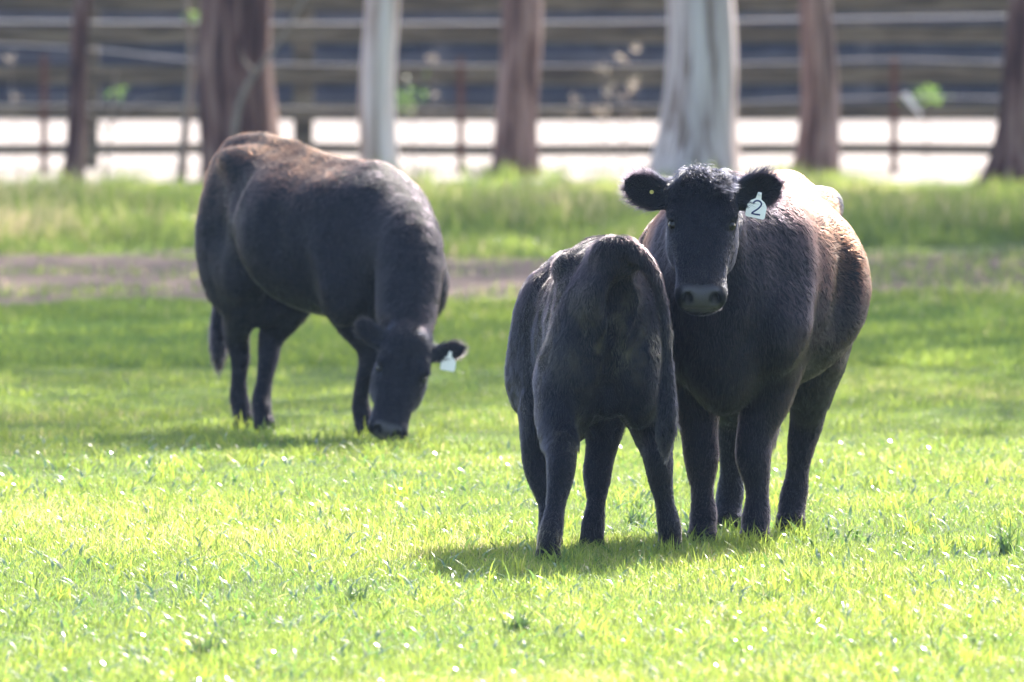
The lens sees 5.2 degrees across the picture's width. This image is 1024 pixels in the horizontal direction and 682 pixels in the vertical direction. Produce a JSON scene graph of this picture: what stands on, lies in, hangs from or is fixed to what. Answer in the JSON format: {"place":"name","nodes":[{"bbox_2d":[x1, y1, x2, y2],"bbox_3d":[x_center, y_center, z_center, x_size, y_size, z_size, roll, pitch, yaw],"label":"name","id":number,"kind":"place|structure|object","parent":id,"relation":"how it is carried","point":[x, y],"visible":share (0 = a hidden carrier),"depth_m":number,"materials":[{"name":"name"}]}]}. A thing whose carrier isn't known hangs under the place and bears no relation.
{"place":"outdoors","nodes":[
{"label":"outdoors","id":0,"kind":"place"},
{"bbox_2d":[0,349,1023,681],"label":"grass","id":1,"kind":"structure","parent":0,"point":[42,514],"depth_m":42.33,"materials":[{"name":"green plant"}]},
{"bbox_2d":[0,119,1023,681],"bbox_3d":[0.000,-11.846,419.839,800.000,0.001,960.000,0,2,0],"label":"ground","id":2,"kind":"structure","parent":0,"point":[958,169],"depth_m":76.78,"materials":[{"name":"green plant"}]},
{"bbox_2d":[4,53,19,174],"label":"dry weed","id":3,"kind":"object","parent":2,"relation":"on","point":[13,109],"visible":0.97,"depth_m":116.38,"materials":[{"name":"beige plant"}]},
{"bbox_2d":[60,0,91,185],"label":"gum tree","id":4,"kind":"object","parent":2,"relation":"on","point":[75,150],"visible":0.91,"depth_m":106.93,"materials":[{"name":"brown plant"}]},
{"bbox_2d":[62,71,172,179],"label":"sapling","id":5,"kind":"object","parent":2,"relation":"on","point":[109,130],"visible":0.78,"depth_m":112.48,"materials":[{"name":"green plant"}]},
{"bbox_2d":[176,0,198,182],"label":"sapling","id":6,"kind":"object","parent":2,"relation":"on","point":[188,15],"visible":0.94,"depth_m":112.45,"materials":[{"name":"brown plant"}]},
{"bbox_2d":[174,625,226,657],"bbox_3d":[-0.974,0.947,35.936,0.199,0.104,0.228,0,2,0],"label":"weed","id":7,"kind":"object","parent":2,"relation":"on","point":[207,643],"visible":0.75,"depth_m":35.91,"materials":[{"name":"green plant"}]},
{"bbox_2d":[197,0,280,182],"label":"gum tree","id":8,"kind":"object","parent":2,"relation":"on","point":[228,30],"visible":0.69,"depth_m":111.59,"materials":[{"name":"brown plant"}]},
{"bbox_2d":[232,0,304,136],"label":"branch","id":9,"kind":"object","parent":2,"relation":"on","point":[255,72],"visible":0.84,"depth_m":111.16,"materials":[{"name":"brown plant"}]},
{"bbox_2d":[194,132,467,441],"bbox_3d":[-0.770,-0.251,52.444,0.866,1.394,2.474,-1,2,-18],"label":"cow","id":10,"kind":"object","parent":2,"relation":"on","point":[291,235],"visible":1,"depth_m":52.26},
{"bbox_2d":[337,581,389,603],"bbox_3d":[-0.506,0.854,38.930,0.199,0.089,0.159,0,2,0],"label":"weed","id":11,"kind":"object","parent":2,"relation":"on","point":[360,594],"visible":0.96,"depth_m":38.92,"materials":[{"name":"green plant"}]},
{"bbox_2d":[359,0,399,170],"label":"gum tree","id":12,"kind":"object","parent":2,"relation":"on","point":[377,131],"visible":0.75,"depth_m":112.82,"materials":[{"name":"white plant"}]},
{"bbox_2d":[395,70,428,170],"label":"shrub","id":13,"kind":"object","parent":2,"relation":"on","point":[411,89],"visible":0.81,"depth_m":118.98,"materials":[{"name":"green plant"}]},
{"bbox_2d":[426,53,439,176],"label":"dry weed","id":14,"kind":"object","parent":2,"relation":"on","point":[427,57],"visible":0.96,"depth_m":115.79,"materials":[{"name":"beige plant"}]},
{"bbox_2d":[0,11,1005,105],"bbox_3d":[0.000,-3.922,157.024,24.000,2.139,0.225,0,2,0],"label":"rail fence","id":15,"kind":"object","parent":2,"relation":"on","point":[638,97],"visible":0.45,"depth_m":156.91,"materials":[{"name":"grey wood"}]},
{"bbox_2d":[0,15,1006,173],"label":"wire fence","id":16,"kind":"object","parent":2,"relation":"on","point":[460,65],"visible":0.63,"depth_m":116.95,"materials":[{"name":"wood"}]},
{"bbox_2d":[901,92,922,114],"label":"plastic strip","id":17,"kind":"object","parent":16,"relation":"hanging from","point":[908,99],"visible":1,"depth_m":116.88,"materials":[{"name":"grey plastic"}]},
{"bbox_2d":[0,0,1009,166],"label":"rail fence","id":18,"kind":"object","parent":2,"relation":"on","point":[302,39],"visible":0.66,"depth_m":120.93,"materials":[{"name":"brown wood"}]},
{"bbox_2d":[491,0,542,178],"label":"gum tree","id":19,"kind":"object","parent":2,"relation":"on","point":[515,139],"visible":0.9,"depth_m":114.72,"materials":[{"name":"brown plant"}]},
{"bbox_2d":[499,606,542,633],"bbox_3d":[0.045,0.908,37.145,0.184,0.101,0.190,1,2,21],"label":"weed","id":20,"kind":"object","parent":2,"relation":"on","point":[519,623],"visible":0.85,"depth_m":37.13,"materials":[{"name":"green plant"}]},
{"bbox_2d":[561,93,578,167],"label":"dry weed","id":21,"kind":"object","parent":2,"relation":"on","point":[573,99],"visible":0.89,"depth_m":116.09,"materials":[{"name":"beige plant"}]},
{"bbox_2d":[503,233,682,564],"bbox_3d":[0.282,0.186,42.334,0.603,1.197,1.790,0,2,-7],"label":"calf","id":22,"kind":"object","parent":2,"relation":"on","point":[589,355],"visible":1,"depth_m":41.67},
{"bbox_2d":[589,105,608,176],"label":"dry weed","id":23,"kind":"object","parent":2,"relation":"on","point":[595,110],"visible":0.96,"depth_m":115.49,"materials":[{"name":"beige plant"}]},
{"bbox_2d":[596,61,608,178],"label":"dry weed","id":24,"kind":"object","parent":2,"relation":"on","point":[597,68],"visible":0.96,"depth_m":113.99,"materials":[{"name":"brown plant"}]},
{"bbox_2d":[599,83,617,172],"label":"dry weed","id":25,"kind":"object","parent":2,"relation":"on","point":[603,92],"visible":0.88,"depth_m":114.89,"materials":[{"name":"beige plant"}]},
{"bbox_2d":[613,50,627,173],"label":"dry weed","id":26,"kind":"object","parent":2,"relation":"on","point":[621,56],"visible":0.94,"depth_m":114.58,"materials":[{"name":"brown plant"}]},
{"bbox_2d":[617,43,640,178],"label":"dry weed","id":27,"kind":"object","parent":2,"relation":"on","point":[635,50],"visible":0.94,"depth_m":114.29,"materials":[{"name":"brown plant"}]},
{"bbox_2d":[625,76,638,173],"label":"dry weed","id":28,"kind":"object","parent":2,"relation":"on","point":[633,85],"visible":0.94,"depth_m":115.19,"materials":[{"name":"beige plant"}]},
{"bbox_2d":[623,507,655,524],"bbox_3d":[0.508,0.676,44.380,0.184,0.080,0.178,0,2,0],"label":"weed","id":29,"kind":"object","parent":2,"relation":"on","point":[632,514],"visible":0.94,"depth_m":44.37,"materials":[{"name":"green plant"}]},
{"bbox_2d":[632,500,648,508],"bbox_3d":[0.516,0.647,45.627,0.075,0.055,0.121,0,2,0],"label":"weed","id":30,"kind":"object","parent":2,"relation":"on","point":[636,502],"visible":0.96,"depth_m":45.64,"materials":[{"name":"green plant"}]},
{"bbox_2d":[646,0,744,176],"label":"gum tree","id":31,"kind":"object","parent":2,"relation":"on","point":[698,117],"visible":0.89,"depth_m":112.67,"materials":[{"name":"grey plant"}]},
{"bbox_2d":[616,159,871,547],"bbox_3d":[0.870,0.048,42.901,0.923,1.434,2.328,0,2,11],"label":"cow","id":32,"kind":"object","parent":2,"relation":"on","point":[767,280],"visible":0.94,"depth_m":42.45},
{"bbox_2d":[748,584,793,603],"bbox_3d":[0.879,0.861,38.912,0.219,0.076,0.138,-1,2,-22],"label":"weed","id":33,"kind":"object","parent":2,"relation":"on","point":[762,595],"visible":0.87,"depth_m":38.91,"materials":[{"name":"green plant"}]},
{"bbox_2d":[792,0,840,179],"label":"gum tree","id":34,"kind":"object","parent":2,"relation":"on","point":[818,138],"visible":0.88,"depth_m":113.81,"materials":[{"name":"brown plant"}]},
{"bbox_2d":[898,84,950,161],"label":"shrub","id":35,"kind":"object","parent":2,"relation":"on","point":[932,93],"visible":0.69,"depth_m":123.99,"materials":[{"name":"green plant"}]},
{"bbox_2d":[976,0,1023,188],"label":"gum tree","id":36,"kind":"object","parent":2,"relation":"on","point":[1006,154],"visible":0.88,"depth_m":106.37,"materials":[{"name":"brown plant"}]},
{"bbox_2d":[988,519,1021,555],"bbox_3d":[1.849,0.715,42.126,0.198,0.154,0.400,0,2,0],"label":"weed","id":37,"kind":"object","parent":2,"relation":"on","point":[1004,544],"visible":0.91,"depth_m":42.07,"materials":[{"name":"green plant"}]},
{"bbox_2d":[0,163,1023,259],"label":"grass","id":38,"kind":"structure","parent":0,"point":[106,216],"depth_m":90.04,"materials":[{"name":"green plant"}]},
{"bbox_2d":[0,283,1023,366],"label":"grass","id":39,"kind":"structure","parent":0,"point":[36,340],"depth_m":66.09,"materials":[{"name":"green plant"}]},
{"bbox_2d":[0,240,1023,319],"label":"grass","id":40,"kind":"structure","parent":0,"point":[941,276],"depth_m":78.87,"materials":[{"name":"green plant"}]},
{"bbox_2d":[0,154,1023,196],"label":"grass","id":41,"kind":"structure","parent":0,"point":[491,176],"depth_m":109.70,"materials":[{"name":"green plant"}]}
]}

